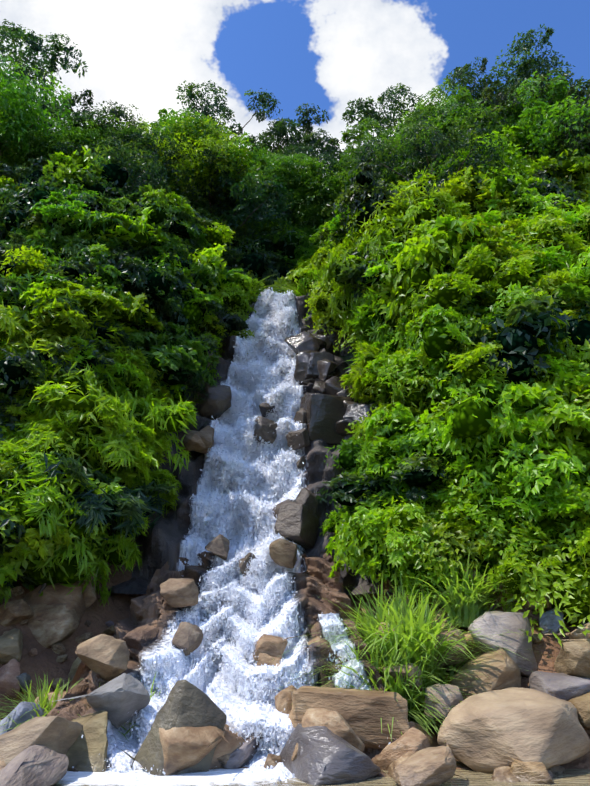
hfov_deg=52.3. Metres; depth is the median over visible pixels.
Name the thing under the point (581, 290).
bush
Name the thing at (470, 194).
bush
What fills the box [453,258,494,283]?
bush
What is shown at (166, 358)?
bush
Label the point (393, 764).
boulder
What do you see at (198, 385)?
bush
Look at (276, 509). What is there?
cliff rock
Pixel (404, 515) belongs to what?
bush
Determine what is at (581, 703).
boulder
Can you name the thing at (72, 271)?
bush
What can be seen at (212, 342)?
bush
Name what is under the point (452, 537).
bush
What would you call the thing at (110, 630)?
pebble
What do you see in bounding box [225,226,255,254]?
bush
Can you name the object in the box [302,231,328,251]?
bush
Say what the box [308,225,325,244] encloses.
bush
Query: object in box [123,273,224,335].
bush
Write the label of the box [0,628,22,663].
boulder
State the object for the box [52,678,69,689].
boulder
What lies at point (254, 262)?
bush
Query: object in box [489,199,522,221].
bush
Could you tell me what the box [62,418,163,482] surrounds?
bush
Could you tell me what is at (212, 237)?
bush
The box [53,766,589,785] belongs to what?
river water
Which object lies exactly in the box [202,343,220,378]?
bush
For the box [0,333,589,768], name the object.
terrain ground
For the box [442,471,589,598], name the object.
bush
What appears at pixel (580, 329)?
bush
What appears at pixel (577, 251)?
bush
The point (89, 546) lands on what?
bush
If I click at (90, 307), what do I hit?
bush
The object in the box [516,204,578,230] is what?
bush
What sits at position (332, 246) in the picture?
bush
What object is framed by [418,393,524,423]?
bush
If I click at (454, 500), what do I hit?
bush
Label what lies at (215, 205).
tree
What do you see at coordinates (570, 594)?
bush
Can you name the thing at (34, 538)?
bush
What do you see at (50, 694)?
boulder
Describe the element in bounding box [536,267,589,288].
bush
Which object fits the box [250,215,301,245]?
bush
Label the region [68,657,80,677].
boulder
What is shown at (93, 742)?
boulder
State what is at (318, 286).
bush
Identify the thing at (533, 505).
bush
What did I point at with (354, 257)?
bush
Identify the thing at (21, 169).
bush
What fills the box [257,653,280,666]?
boulder
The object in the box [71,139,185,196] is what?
tree
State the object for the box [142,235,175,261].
bush
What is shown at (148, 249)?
bush
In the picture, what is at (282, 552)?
boulder
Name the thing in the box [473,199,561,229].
bush
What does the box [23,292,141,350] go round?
bush
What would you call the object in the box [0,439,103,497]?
bush
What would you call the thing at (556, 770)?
boulder
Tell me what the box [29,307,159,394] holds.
bush
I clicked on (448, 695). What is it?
boulder
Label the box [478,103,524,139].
tree
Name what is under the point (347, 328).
bush
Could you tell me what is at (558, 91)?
tree
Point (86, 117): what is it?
tree
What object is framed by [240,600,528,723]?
grass clump
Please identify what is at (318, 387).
cliff rock
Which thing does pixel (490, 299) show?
bush
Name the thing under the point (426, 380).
bush
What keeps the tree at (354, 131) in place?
on the terrain ground
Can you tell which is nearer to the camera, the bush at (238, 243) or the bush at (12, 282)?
the bush at (12, 282)
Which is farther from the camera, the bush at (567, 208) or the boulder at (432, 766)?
the bush at (567, 208)
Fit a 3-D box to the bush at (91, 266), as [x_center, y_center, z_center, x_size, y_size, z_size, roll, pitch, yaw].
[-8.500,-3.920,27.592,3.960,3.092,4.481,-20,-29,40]
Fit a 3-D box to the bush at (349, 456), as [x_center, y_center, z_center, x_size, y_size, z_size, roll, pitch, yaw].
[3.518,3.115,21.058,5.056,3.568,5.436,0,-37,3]
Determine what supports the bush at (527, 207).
on the terrain ground
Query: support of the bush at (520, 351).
on the terrain ground
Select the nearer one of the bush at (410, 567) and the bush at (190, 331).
the bush at (410, 567)
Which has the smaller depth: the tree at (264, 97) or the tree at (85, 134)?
the tree at (85, 134)
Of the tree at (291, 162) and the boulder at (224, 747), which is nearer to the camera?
the boulder at (224, 747)
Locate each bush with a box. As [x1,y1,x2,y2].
[0,163,20,184]
[0,175,22,196]
[0,180,23,191]
[0,183,101,238]
[0,191,102,242]
[0,195,31,239]
[0,231,52,284]
[0,243,28,276]
[0,245,55,283]
[0,268,98,328]
[0,276,23,307]
[0,300,51,359]
[0,312,99,370]
[0,336,114,403]
[0,339,26,359]
[0,389,42,421]
[0,391,26,444]
[0,396,61,446]
[0,423,105,474]
[0,434,121,494]
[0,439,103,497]
[0,452,174,545]
[0,457,63,539]
[0,466,122,586]
[0,470,88,511]
[0,471,141,607]
[0,487,106,558]
[0,500,29,596]
[0,500,36,591]
[1,331,54,348]
[1,412,30,438]
[3,203,49,237]
[3,367,86,420]
[3,506,150,591]
[4,242,110,270]
[5,260,90,292]
[7,281,65,338]
[9,155,53,189]
[11,286,141,349]
[13,163,38,183]
[13,171,63,197]
[15,380,168,487]
[19,177,110,219]
[19,200,111,234]
[23,210,148,260]
[23,247,78,269]
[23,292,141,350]
[25,230,65,257]
[27,216,107,259]
[28,361,172,477]
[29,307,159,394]
[30,390,197,475]
[32,350,153,397]
[35,160,162,206]
[42,162,117,191]
[47,180,112,201]
[48,145,110,182]
[49,350,133,397]
[52,253,131,290]
[54,280,164,330]
[57,335,158,399]
[57,336,141,387]
[60,184,115,206]
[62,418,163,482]
[63,252,207,344]
[65,171,140,207]
[65,250,178,312]
[72,207,170,255]
[72,264,166,349]
[74,205,128,218]
[76,317,132,349]
[82,260,166,318]
[86,144,196,216]
[89,334,140,353]
[92,177,137,192]
[94,317,210,379]
[99,346,146,375]
[103,186,196,268]
[105,201,150,229]
[109,241,160,265]
[111,448,181,516]
[113,339,203,402]
[123,193,208,254]
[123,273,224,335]
[127,352,182,403]
[128,204,212,241]
[131,235,218,300]
[133,394,174,414]
[137,320,217,356]
[139,250,183,264]
[141,331,216,400]
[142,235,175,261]
[145,253,223,332]
[151,379,172,434]
[154,189,234,250]
[154,369,196,431]
[156,298,195,336]
[163,360,211,411]
[168,284,188,305]
[170,243,226,308]
[170,245,192,269]
[171,236,198,261]
[178,277,245,334]
[178,326,221,356]
[186,349,219,371]
[193,207,221,239]
[195,305,249,358]
[198,315,254,354]
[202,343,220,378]
[212,262,243,291]
[215,281,255,320]
[215,296,228,314]
[216,241,279,288]
[217,266,260,301]
[217,274,264,313]
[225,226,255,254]
[227,235,252,263]
[238,226,313,286]
[249,231,287,261]
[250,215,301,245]
[252,239,302,264]
[258,262,294,292]
[271,245,329,293]
[273,226,317,271]
[286,226,322,240]
[291,234,330,272]
[295,269,323,295]
[296,227,351,269]
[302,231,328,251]
[304,278,360,338]
[305,308,350,334]
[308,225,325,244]
[311,278,333,294]
[316,452,455,524]
[319,161,443,248]
[319,506,349,536]
[320,227,418,340]
[321,245,350,277]
[322,186,398,241]
[324,417,443,480]
[325,493,494,611]
[325,509,379,586]
[327,202,353,247]
[328,496,499,606]
[330,194,389,255]
[332,431,455,521]
[333,195,345,214]
[333,305,395,353]
[336,241,466,338]
[339,179,461,264]
[340,340,409,406]
[343,185,418,247]
[343,251,415,381]
[344,255,392,284]
[345,391,437,446]
[346,248,466,344]
[354,379,586,522]
[354,482,440,589]
[356,436,444,504]
[357,198,462,245]
[361,208,515,293]
[361,344,449,407]
[368,213,545,298]
[369,377,445,446]
[370,518,455,615]
[371,219,524,288]
[371,315,430,356]
[373,173,435,192]
[378,230,526,356]
[378,504,518,596]
[391,531,497,604]
[394,243,520,342]
[397,360,440,409]
[398,187,419,197]
[398,201,473,241]
[402,205,418,236]
[404,281,535,423]
[405,254,541,347]
[410,293,570,384]
[413,518,478,528]
[414,461,489,557]
[415,415,449,443]
[416,329,570,399]
[416,422,552,491]
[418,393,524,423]
[420,282,589,329]
[426,174,520,198]
[428,193,467,216]
[430,487,581,530]
[437,178,502,221]
[439,175,488,216]
[441,165,532,215]
[441,483,549,556]
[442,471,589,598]
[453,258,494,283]
[458,238,574,288]
[464,368,574,451]
[472,165,564,227]
[472,309,582,355]
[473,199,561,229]
[473,280,519,322]
[477,229,521,256]
[477,289,556,334]
[478,311,589,350]
[480,290,589,360]
[483,518,589,646]
[484,217,557,243]
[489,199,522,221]
[489,365,579,418]
[493,369,589,492]
[496,163,581,200]
[498,153,536,177]
[501,162,582,210]
[501,175,585,212]
[504,171,524,177]
[506,204,589,254]
[514,196,589,219]
[515,210,589,270]
[515,221,544,239]
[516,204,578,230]
[517,197,581,215]
[517,427,588,469]
[523,154,540,168]
[524,214,588,240]
[525,238,589,269]
[526,272,581,305]
[527,185,553,202]
[528,246,589,287]
[531,234,575,276]
[532,354,573,401]
[532,515,589,571]
[533,148,589,202]
[533,315,589,375]
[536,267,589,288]
[537,263,569,274]
[539,252,587,274]
[539,269,589,318]
[544,448,589,476]
[546,437,589,492]
[552,174,587,193]
[554,380,589,424]
[563,345,580,371]
[566,190,589,206]
[567,366,589,405]
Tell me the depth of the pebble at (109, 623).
18.06 m
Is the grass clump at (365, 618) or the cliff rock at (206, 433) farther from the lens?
the cliff rock at (206, 433)
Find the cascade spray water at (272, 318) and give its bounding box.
[72,287,390,783]
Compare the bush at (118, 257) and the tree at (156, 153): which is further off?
the tree at (156, 153)
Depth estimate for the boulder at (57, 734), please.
10.90 m
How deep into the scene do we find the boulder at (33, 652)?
15.71 m
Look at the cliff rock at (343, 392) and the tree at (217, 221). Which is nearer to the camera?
the cliff rock at (343, 392)
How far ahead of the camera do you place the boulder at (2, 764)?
10.48 m
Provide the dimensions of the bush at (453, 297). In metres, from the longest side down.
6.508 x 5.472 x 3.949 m
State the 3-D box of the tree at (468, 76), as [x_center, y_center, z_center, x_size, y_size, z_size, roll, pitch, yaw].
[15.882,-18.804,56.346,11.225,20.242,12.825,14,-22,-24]
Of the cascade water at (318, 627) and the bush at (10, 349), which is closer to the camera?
the cascade water at (318, 627)
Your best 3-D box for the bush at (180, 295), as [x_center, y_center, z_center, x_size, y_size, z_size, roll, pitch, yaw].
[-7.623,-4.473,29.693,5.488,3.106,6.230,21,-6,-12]
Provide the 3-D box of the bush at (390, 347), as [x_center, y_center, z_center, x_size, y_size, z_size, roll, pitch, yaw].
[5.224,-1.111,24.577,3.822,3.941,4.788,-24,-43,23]
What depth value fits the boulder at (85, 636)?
16.90 m
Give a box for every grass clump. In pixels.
[0,674,121,733]
[75,681,137,741]
[124,673,162,734]
[231,280,281,304]
[240,270,279,303]
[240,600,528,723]
[269,585,481,661]
[272,261,319,295]
[280,261,327,291]
[292,571,549,664]
[304,635,468,739]
[310,594,552,697]
[317,637,474,737]
[372,545,525,627]
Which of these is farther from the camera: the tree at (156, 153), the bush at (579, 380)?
the tree at (156, 153)
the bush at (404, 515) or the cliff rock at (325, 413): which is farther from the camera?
the cliff rock at (325, 413)
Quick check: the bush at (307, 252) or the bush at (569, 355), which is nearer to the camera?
the bush at (569, 355)
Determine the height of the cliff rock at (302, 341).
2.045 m
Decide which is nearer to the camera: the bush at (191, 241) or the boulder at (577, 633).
the boulder at (577, 633)
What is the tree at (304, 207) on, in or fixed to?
on the terrain ground
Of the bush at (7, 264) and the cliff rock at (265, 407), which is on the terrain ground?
the bush at (7, 264)
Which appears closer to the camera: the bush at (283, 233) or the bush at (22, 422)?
the bush at (22, 422)
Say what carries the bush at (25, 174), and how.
on the terrain ground
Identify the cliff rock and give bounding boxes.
[178,429,205,450]
[186,382,208,401]
[193,425,213,453]
[197,385,231,419]
[206,350,225,368]
[253,416,276,444]
[259,402,275,416]
[272,499,298,518]
[274,503,318,548]
[285,331,326,354]
[286,428,309,451]
[294,350,340,384]
[294,408,305,423]
[295,488,317,513]
[296,456,306,468]
[300,392,352,444]
[302,352,334,384]
[313,381,325,393]
[315,334,331,351]
[315,357,353,381]
[324,376,356,401]
[335,419,361,434]
[336,385,352,396]
[343,400,360,408]
[343,403,374,435]
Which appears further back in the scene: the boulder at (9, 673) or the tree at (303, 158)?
the tree at (303, 158)
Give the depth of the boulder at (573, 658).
13.27 m
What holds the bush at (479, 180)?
on the terrain ground
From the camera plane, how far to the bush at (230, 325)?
30.64 m
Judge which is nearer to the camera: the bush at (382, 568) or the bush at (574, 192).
the bush at (382, 568)
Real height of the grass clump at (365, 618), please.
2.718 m
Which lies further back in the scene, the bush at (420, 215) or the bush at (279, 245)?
the bush at (279, 245)
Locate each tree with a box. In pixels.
[0,19,87,131]
[0,54,75,176]
[0,117,40,165]
[0,129,57,169]
[0,139,69,182]
[32,104,68,133]
[37,106,137,177]
[42,114,151,180]
[49,126,195,193]
[52,89,152,135]
[66,101,145,141]
[68,114,147,172]
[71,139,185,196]
[114,132,177,187]
[119,133,173,183]
[127,115,266,210]
[131,130,249,209]
[136,150,294,247]
[141,121,179,171]
[143,80,293,161]
[154,108,278,205]
[157,108,241,180]
[193,202,245,246]
[197,177,289,238]
[228,118,314,171]
[235,172,295,228]
[244,154,313,235]
[252,152,337,231]
[256,103,343,168]
[266,152,344,232]
[274,153,349,232]
[279,133,381,226]
[292,173,341,234]
[302,82,423,175]
[327,117,434,203]
[335,125,403,161]
[350,102,508,187]
[371,97,471,186]
[375,106,433,166]
[381,138,452,187]
[392,79,508,147]
[411,57,513,119]
[413,125,540,188]
[422,106,532,168]
[430,107,529,182]
[443,24,574,107]
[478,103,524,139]
[478,111,560,163]
[481,98,563,158]
[482,71,589,157]
[487,71,589,168]
[508,112,570,155]
[525,76,589,156]
[530,103,578,155]
[557,126,589,160]
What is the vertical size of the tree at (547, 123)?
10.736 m
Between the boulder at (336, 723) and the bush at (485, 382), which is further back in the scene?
the bush at (485, 382)
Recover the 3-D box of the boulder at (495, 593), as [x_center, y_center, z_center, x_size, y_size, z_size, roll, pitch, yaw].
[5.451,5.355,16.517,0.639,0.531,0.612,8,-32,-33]
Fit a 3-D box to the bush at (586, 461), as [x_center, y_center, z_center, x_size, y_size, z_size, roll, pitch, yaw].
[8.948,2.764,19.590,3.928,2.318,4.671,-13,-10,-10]
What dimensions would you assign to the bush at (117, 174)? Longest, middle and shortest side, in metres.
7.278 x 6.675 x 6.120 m
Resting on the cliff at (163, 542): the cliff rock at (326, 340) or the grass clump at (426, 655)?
the cliff rock at (326, 340)
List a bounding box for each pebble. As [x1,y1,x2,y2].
[56,654,67,661]
[103,625,114,633]
[105,620,113,626]
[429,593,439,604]
[532,633,542,642]
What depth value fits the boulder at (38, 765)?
10.04 m
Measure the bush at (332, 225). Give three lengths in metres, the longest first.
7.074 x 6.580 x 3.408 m
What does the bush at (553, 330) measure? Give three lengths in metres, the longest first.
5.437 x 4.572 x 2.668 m
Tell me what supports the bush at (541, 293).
on the terrain ground
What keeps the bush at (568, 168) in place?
on the terrain ground
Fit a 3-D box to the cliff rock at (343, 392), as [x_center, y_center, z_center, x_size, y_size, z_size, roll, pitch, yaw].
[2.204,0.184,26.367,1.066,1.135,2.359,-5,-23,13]
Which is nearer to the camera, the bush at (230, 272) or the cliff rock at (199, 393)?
the cliff rock at (199, 393)
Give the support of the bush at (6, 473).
on the terrain ground
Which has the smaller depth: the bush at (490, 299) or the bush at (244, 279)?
the bush at (490, 299)
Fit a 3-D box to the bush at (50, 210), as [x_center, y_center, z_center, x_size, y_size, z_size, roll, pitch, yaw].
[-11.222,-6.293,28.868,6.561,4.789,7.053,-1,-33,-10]
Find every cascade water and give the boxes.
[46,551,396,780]
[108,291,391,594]
[308,614,384,690]
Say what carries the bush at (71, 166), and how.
on the terrain ground
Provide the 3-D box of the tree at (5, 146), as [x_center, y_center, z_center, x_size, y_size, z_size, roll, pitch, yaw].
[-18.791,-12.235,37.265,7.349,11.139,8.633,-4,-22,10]
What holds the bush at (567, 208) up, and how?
on the terrain ground
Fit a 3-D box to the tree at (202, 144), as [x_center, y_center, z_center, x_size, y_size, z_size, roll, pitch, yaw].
[-7.451,-13.221,40.430,9.042,13.191,10.138,19,-29,-39]
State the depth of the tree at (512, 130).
34.46 m
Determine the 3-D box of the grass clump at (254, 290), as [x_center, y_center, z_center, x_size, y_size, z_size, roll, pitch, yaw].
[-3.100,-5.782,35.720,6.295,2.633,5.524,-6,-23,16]
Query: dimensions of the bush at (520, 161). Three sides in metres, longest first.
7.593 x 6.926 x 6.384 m
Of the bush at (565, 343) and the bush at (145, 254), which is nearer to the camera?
the bush at (565, 343)
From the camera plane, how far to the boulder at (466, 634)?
14.81 m
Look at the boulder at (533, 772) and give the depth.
10.46 m
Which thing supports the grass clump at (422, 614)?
on the terrain ground
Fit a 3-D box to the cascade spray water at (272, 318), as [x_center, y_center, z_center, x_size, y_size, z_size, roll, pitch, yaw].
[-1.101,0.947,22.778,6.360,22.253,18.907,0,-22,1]
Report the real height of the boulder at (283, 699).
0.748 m
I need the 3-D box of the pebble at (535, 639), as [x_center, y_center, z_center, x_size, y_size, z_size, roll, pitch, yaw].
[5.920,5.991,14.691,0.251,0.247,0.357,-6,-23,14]
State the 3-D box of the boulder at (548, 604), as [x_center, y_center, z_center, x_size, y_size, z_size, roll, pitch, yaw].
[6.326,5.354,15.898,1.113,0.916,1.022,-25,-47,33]
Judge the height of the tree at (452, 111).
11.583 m
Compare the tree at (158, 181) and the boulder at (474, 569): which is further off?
the tree at (158, 181)
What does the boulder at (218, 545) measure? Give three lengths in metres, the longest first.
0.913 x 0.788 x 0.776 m
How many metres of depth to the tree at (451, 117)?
36.62 m
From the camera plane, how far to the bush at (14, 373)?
20.30 m
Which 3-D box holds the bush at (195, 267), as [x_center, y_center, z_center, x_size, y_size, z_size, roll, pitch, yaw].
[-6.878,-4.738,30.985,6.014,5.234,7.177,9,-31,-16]
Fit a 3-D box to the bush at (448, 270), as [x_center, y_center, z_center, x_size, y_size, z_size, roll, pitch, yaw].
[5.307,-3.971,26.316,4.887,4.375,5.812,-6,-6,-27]
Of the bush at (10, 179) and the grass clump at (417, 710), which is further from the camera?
the bush at (10, 179)
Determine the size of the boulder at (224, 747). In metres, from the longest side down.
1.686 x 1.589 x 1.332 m
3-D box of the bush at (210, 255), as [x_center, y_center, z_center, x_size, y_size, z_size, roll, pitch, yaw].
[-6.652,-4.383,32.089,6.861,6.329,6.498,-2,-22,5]
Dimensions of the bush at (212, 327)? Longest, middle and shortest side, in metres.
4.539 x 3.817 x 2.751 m
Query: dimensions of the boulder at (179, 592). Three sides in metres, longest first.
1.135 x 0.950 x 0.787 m
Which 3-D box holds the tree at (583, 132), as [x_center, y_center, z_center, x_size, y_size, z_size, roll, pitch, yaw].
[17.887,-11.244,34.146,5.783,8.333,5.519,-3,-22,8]
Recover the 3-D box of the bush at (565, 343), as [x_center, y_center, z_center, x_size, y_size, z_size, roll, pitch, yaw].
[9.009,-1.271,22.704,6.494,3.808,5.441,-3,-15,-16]
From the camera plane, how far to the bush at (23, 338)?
21.75 m
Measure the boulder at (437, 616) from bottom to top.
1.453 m
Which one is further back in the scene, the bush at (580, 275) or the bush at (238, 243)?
the bush at (238, 243)
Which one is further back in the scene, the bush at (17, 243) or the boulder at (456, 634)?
the bush at (17, 243)
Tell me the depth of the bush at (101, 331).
23.37 m
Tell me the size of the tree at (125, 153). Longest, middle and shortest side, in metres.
10.099 x 7.839 x 7.278 m
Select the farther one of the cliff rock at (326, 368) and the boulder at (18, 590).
the cliff rock at (326, 368)
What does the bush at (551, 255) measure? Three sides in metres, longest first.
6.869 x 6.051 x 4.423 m
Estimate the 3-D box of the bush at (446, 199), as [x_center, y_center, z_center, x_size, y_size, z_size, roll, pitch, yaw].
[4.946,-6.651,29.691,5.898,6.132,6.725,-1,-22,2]
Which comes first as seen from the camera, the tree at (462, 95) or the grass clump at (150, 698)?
the grass clump at (150, 698)
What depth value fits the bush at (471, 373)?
19.37 m
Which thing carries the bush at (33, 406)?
on the terrain ground
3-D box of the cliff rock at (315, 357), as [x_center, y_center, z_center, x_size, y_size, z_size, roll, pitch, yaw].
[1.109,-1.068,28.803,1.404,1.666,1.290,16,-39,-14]
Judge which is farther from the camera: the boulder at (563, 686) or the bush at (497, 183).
the bush at (497, 183)
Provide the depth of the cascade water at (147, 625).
15.16 m
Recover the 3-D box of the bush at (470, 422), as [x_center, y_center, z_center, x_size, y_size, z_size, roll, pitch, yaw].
[5.726,3.055,18.922,6.245,6.072,7.822,15,-16,-31]
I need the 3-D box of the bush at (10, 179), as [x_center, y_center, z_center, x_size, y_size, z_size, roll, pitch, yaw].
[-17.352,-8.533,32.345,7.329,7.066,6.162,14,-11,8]
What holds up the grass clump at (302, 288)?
on the terrain ground
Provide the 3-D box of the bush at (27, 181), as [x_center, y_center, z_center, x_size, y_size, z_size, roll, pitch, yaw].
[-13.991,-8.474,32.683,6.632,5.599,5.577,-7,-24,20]
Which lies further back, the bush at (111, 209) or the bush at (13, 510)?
the bush at (111, 209)
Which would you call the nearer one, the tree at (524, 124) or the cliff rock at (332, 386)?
the cliff rock at (332, 386)
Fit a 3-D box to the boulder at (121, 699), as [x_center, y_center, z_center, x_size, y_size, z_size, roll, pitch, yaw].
[-3.995,6.552,12.574,1.900,1.012,1.401,-25,-13,17]
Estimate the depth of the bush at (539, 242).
25.59 m
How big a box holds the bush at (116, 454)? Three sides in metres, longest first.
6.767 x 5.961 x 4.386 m
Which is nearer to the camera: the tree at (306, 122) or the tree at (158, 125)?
the tree at (158, 125)
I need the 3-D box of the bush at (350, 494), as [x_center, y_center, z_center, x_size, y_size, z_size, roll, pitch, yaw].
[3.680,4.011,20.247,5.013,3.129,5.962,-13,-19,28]
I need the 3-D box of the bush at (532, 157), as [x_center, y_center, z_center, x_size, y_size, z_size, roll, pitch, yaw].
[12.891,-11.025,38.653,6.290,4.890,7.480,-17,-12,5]
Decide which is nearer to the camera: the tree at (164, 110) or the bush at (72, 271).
the bush at (72, 271)
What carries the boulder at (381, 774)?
on the terrain ground
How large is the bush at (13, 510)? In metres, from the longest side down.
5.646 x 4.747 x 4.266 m
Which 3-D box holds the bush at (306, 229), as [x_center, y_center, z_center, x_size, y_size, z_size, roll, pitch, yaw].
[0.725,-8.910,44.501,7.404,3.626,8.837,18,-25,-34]
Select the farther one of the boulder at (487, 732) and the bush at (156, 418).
the bush at (156, 418)
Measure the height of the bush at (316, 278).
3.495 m
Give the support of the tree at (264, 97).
on the terrain ground
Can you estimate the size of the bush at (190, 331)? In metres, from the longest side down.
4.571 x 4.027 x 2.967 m
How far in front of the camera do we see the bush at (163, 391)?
24.77 m
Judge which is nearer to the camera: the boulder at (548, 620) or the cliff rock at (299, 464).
the boulder at (548, 620)
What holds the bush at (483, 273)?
on the terrain ground
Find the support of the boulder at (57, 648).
on the terrain ground
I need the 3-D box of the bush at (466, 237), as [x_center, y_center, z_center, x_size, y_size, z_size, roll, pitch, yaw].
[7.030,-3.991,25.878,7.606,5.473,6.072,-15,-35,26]
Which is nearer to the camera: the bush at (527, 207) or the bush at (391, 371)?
the bush at (391, 371)
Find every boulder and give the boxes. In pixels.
[0,599,33,626]
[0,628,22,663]
[0,659,19,700]
[0,701,47,734]
[0,716,82,764]
[0,744,68,785]
[0,760,5,769]
[11,586,23,595]
[16,673,32,691]
[23,582,86,620]
[27,603,79,647]
[29,648,37,655]
[34,691,67,707]
[47,673,149,727]
[51,643,65,654]
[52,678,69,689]
[66,710,107,771]
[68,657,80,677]
[75,632,94,643]
[75,634,129,681]
[77,572,97,608]
[122,679,226,775]
[159,724,228,775]
[160,578,198,607]
[172,622,202,655]
[205,534,230,559]
[209,728,244,769]
[217,754,229,764]
[219,732,261,768]
[239,552,256,576]
[252,634,306,660]
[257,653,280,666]
[264,753,281,768]
[269,537,296,568]
[274,685,295,713]
[279,723,380,785]
[288,686,409,748]
[291,708,364,760]
[306,636,330,647]
[374,727,429,770]
[376,621,393,649]
[376,770,385,776]
[378,663,422,690]
[387,751,461,777]
[392,741,456,785]
[406,594,420,613]
[409,721,437,746]
[424,684,463,722]
[427,628,467,667]
[429,614,462,632]
[432,608,447,618]
[437,687,589,773]
[449,647,520,699]
[459,561,491,589]
[463,631,482,654]
[468,605,536,676]
[489,579,499,597]
[491,766,520,782]
[497,580,511,596]
[507,755,553,783]
[521,586,551,609]
[529,671,589,700]
[539,608,563,635]
[542,622,589,638]
[549,765,564,774]
[554,639,589,677]
[568,692,589,729]
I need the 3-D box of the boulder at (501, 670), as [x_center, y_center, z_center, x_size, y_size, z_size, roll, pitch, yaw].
[4.431,6.527,13.750,1.752,1.199,1.917,-10,-27,-28]
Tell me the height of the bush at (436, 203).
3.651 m
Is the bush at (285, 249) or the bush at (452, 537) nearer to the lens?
the bush at (452, 537)
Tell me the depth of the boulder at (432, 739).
12.38 m
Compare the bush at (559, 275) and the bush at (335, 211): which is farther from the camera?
the bush at (335, 211)
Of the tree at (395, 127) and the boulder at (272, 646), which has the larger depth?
the tree at (395, 127)
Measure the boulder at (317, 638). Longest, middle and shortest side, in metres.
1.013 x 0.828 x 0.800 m
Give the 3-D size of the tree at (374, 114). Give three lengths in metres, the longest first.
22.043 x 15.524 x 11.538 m
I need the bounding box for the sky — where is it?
[0,0,589,172]
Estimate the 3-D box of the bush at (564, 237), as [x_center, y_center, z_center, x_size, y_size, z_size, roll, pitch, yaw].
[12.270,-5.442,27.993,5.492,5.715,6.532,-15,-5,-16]
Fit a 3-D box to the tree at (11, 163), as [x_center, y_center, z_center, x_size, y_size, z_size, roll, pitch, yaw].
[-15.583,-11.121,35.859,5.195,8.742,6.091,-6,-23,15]
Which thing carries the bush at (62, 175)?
on the terrain ground
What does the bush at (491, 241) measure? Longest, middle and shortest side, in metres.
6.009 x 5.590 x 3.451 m
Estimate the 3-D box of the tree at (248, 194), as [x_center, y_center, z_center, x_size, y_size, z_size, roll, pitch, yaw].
[-5.074,-11.354,40.011,11.290,14.544,10.482,-12,-24,20]
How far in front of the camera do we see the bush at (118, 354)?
22.45 m
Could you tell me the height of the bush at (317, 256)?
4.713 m
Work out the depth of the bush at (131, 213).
30.94 m
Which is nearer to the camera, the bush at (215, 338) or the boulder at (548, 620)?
the boulder at (548, 620)
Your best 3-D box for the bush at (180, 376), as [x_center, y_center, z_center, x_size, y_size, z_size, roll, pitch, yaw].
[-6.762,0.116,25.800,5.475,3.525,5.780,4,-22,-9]
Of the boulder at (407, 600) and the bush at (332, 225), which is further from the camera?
the bush at (332, 225)
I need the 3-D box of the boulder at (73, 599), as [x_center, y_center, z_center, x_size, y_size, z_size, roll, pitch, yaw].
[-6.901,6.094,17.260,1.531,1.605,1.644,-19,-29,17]
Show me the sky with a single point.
(327, 54)
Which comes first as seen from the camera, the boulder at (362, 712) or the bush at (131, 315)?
the boulder at (362, 712)
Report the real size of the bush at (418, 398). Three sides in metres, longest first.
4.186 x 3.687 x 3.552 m
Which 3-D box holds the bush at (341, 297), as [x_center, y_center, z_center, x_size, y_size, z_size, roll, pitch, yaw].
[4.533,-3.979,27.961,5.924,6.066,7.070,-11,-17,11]
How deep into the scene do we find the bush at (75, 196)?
29.81 m
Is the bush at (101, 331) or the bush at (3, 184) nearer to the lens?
the bush at (101, 331)
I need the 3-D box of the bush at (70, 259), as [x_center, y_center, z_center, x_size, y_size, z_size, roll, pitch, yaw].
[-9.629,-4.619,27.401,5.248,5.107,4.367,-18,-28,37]
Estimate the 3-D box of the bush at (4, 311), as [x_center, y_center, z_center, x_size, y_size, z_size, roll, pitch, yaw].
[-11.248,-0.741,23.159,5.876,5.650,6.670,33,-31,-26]
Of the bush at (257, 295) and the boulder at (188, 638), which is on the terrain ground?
the bush at (257, 295)
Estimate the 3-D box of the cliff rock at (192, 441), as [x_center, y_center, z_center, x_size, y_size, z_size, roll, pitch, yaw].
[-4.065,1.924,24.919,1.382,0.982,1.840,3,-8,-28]
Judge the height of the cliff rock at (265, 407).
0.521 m
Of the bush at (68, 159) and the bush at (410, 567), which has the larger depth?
the bush at (68, 159)
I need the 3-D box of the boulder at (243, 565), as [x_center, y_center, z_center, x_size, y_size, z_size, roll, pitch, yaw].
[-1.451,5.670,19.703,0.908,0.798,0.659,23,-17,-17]
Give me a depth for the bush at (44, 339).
21.58 m
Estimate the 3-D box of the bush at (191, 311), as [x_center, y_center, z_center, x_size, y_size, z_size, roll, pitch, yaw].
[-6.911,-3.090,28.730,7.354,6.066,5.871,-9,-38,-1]
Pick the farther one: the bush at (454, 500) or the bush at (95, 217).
the bush at (95, 217)
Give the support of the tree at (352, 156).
on the terrain ground
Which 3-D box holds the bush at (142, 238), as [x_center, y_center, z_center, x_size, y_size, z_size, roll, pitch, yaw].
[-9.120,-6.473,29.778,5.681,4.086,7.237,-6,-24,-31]
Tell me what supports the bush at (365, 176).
on the terrain ground
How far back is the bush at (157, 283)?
26.39 m
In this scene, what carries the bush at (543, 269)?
on the terrain ground
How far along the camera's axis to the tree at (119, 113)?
38.06 m
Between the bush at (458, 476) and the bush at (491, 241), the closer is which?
the bush at (458, 476)
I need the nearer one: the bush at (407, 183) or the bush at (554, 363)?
the bush at (554, 363)
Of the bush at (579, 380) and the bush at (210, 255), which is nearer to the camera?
the bush at (579, 380)
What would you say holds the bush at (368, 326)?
on the terrain ground
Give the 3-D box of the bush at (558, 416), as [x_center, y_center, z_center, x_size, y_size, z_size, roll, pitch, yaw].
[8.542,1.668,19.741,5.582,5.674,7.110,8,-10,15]
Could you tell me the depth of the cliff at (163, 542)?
23.49 m
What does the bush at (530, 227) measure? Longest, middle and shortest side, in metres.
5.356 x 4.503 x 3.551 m
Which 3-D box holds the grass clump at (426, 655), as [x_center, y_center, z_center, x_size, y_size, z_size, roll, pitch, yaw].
[3.263,6.256,15.032,6.284,2.558,6.212,-10,-29,4]

